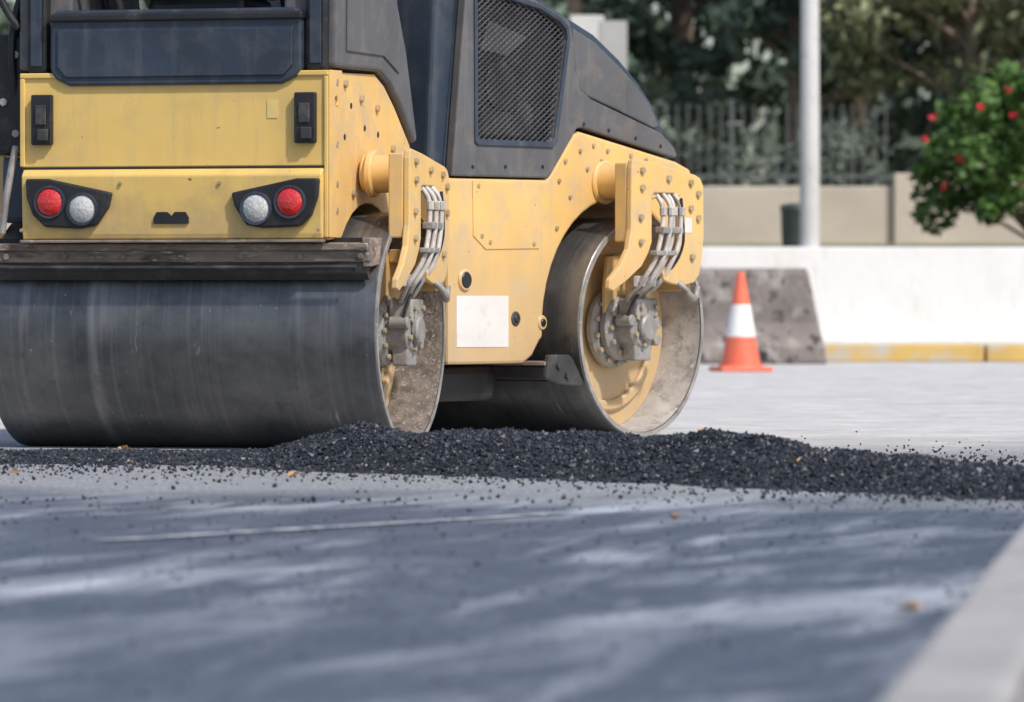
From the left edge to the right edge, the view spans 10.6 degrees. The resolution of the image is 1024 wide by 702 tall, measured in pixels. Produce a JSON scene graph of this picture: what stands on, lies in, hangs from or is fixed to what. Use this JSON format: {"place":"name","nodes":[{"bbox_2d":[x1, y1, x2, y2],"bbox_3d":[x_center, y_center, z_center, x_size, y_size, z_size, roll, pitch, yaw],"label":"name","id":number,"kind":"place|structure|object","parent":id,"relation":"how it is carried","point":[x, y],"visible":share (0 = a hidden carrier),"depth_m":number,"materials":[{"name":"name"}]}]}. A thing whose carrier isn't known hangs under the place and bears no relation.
{"place":"outdoors","nodes":[
{"label":"outdoors","id":0,"kind":"place"},
{"bbox_2d":[6,0,986,185],"label":"sky","id":1,"kind":"structure","parent":0,"point":[738,68],"materials":[{"name":"white"}]},
{"bbox_2d":[0,362,1023,701],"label":"road","id":2,"kind":"structure","parent":0,"point":[892,406],"depth_m":11.72,"materials":[{"name":"grey asphalt"}]},
{"bbox_2d":[94,513,565,539],"bbox_3d":[-0.430,0.444,14.006,0.070,0.001,1.942,0,1,35],"label":"road marking","id":3,"kind":"object","parent":2,"relation":"on","point":[178,535],"visible":1,"depth_m":13.93,"materials":[{"name":"white paint"}]},
{"bbox_2d":[0,0,703,447],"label":"road roller","id":4,"kind":"object","parent":2,"relation":"on","point":[254,222],"visible":0.98,"depth_m":20.93,"materials":[{"name":"metal"}]},
{"bbox_2d":[8,427,922,610],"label":"fallen leaves","id":5,"kind":"object","parent":2,"relation":"on","point":[913,605],"visible":0.84,"depth_m":14.30,"materials":[{"name":"orange plant"}]},
{"bbox_2d":[0,419,1023,500],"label":"asphalt pile","id":6,"kind":"object","parent":2,"relation":"on","point":[714,458],"visible":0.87,"depth_m":17.89,"materials":[{"name":"black asphalt"}]},
{"bbox_2d":[0,431,1023,701],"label":"loose gravel","id":7,"kind":"structure","parent":2,"relation":"on","point":[354,475],"depth_m":15.86,"materials":[{"name":"grey gravel"}]},
{"bbox_2d":[709,272,772,371],"bbox_3d":[1.710,-0.218,41.200,0.400,0.742,0.400,0,1,-12],"label":"traffic cone","id":8,"kind":"object","parent":2,"relation":"on","point":[740,353],"visible":1,"depth_m":41.11,"materials":[{"name":"orange plastic"}]},
{"bbox_2d":[697,267,826,363],"bbox_3d":[1.500,-0.302,45.597,2.188,0.815,0.484,0,1,-1],"label":"road barrier","id":9,"kind":"object","parent":2,"relation":"on","point":[785,318],"visible":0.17,"depth_m":45.48,"materials":[{"name":"grey concrete"}]},
{"bbox_2d":[879,524,1023,701],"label":"kerb","id":10,"kind":"structure","parent":2,"relation":"on","point":[972,650],"depth_m":7.39,"materials":[{"name":"concrete"}]},
{"bbox_2d":[703,243,1023,246],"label":"embankment","id":11,"kind":"structure","parent":0,"point":[872,244],"depth_m":55.65,"materials":[{"name":"concrete"}]},
{"bbox_2d":[0,0,149,157],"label":"pine tree","id":12,"kind":"object","parent":11,"relation":"on","point":[4,25],"visible":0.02,"depth_m":64.42,"materials":[{"name":"green plant"}]},
{"bbox_2d":[3,114,893,185],"bbox_3d":[-4.971,-1.842,61.999,18.819,1.743,3.046,0,1,0],"label":"hedge","id":13,"kind":"object","parent":11,"relation":"on","point":[792,161],"visible":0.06,"depth_m":61.95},
{"bbox_2d":[6,186,892,242],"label":"garden wall","id":14,"kind":"structure","parent":11,"relation":"on","point":[752,214],"depth_m":59.99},
{"bbox_2d":[6,99,887,185],"bbox_3d":[-3.961,-2.268,60.129,16.122,0.950,0.044,0,1,0],"label":"metal fence","id":15,"kind":"object","parent":14,"relation":"on","point":[731,175],"visible":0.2,"depth_m":60.12,"materials":[{"name":"metal"}]},
{"bbox_2d":[139,0,1023,185],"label":"distant tree mass","id":16,"kind":"object","parent":11,"relation":"on","point":[905,147],"visible":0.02,"depth_m":78.39,"materials":[{"name":"green plant"}]},
{"bbox_2d":[570,15,626,69],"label":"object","id":17,"kind":"object","parent":11,"relation":"on","point":[611,36],"visible":0.46,"depth_m":57.94,"materials":[{"name":"white"}]},
{"bbox_2d":[541,0,745,132],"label":"pine tree","id":18,"kind":"object","parent":11,"relation":"on","point":[634,14],"visible":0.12,"depth_m":65.94,"materials":[{"name":"green plant"}]},
{"bbox_2d":[625,0,787,174],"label":"pine tree","id":19,"kind":"object","parent":11,"relation":"on","point":[676,42],"visible":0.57,"depth_m":67.55,"materials":[{"name":"green plant"}]},
{"bbox_2d":[780,203,799,245],"bbox_3d":[2.780,-1.216,53.990,0.320,0.460,0.320,0,1,0],"label":"litter bin","id":20,"kind":"object","parent":11,"relation":"on","point":[790,224],"visible":0.44,"depth_m":53.86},
{"bbox_2d":[800,0,819,246],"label":"street lamp","id":21,"kind":"object","parent":11,"relation":"on","point":[809,164],"depth_m":49.91,"materials":[{"name":"grey metal"}]},
{"bbox_2d":[695,0,941,183],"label":"pine tree","id":22,"kind":"object","parent":11,"relation":"on","point":[734,22],"visible":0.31,"depth_m":64.94,"materials":[{"name":"green plant"}]},
{"bbox_2d":[727,61,954,185],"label":"pine tree","id":23,"kind":"object","parent":11,"relation":"on","point":[759,89],"visible":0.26,"depth_m":67.80,"materials":[{"name":"green plant"}]},
{"bbox_2d":[819,0,1023,133],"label":"olive tree","id":24,"kind":"object","parent":11,"relation":"on","point":[931,19],"visible":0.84,"depth_m":63.52,"materials":[{"name":"green plant"}]},
{"bbox_2d":[892,173,1023,242],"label":"garden wall","id":25,"kind":"structure","parent":11,"relation":"on","point":[967,229],"depth_m":59.89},
{"bbox_2d":[907,58,1023,237],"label":"hibiscus bush","id":26,"kind":"object","parent":11,"relation":"on","point":[988,169],"visible":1,"depth_m":52.65,"materials":[{"name":"green plant"}]},
{"bbox_2d":[952,16,1019,155],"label":"pine tree","id":27,"kind":"object","parent":11,"relation":"on","point":[983,37],"depth_m":65.76,"materials":[{"name":"green plant"}]},
{"label":"ground","id":28,"kind":"structure","parent":0,"visible":0},
{"bbox_2d":[701,247,1023,344],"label":"retaining wall","id":29,"kind":"structure","parent":28,"relation":"on","point":[918,295],"depth_m":47.29,"materials":[{"name":"white paint"}]},
{"bbox_2d":[824,344,1023,361],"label":"kerb","id":30,"kind":"structure","parent":28,"relation":"on","point":[924,353],"depth_m":46.60,"materials":[{"name":"yellow paint"}]}
]}

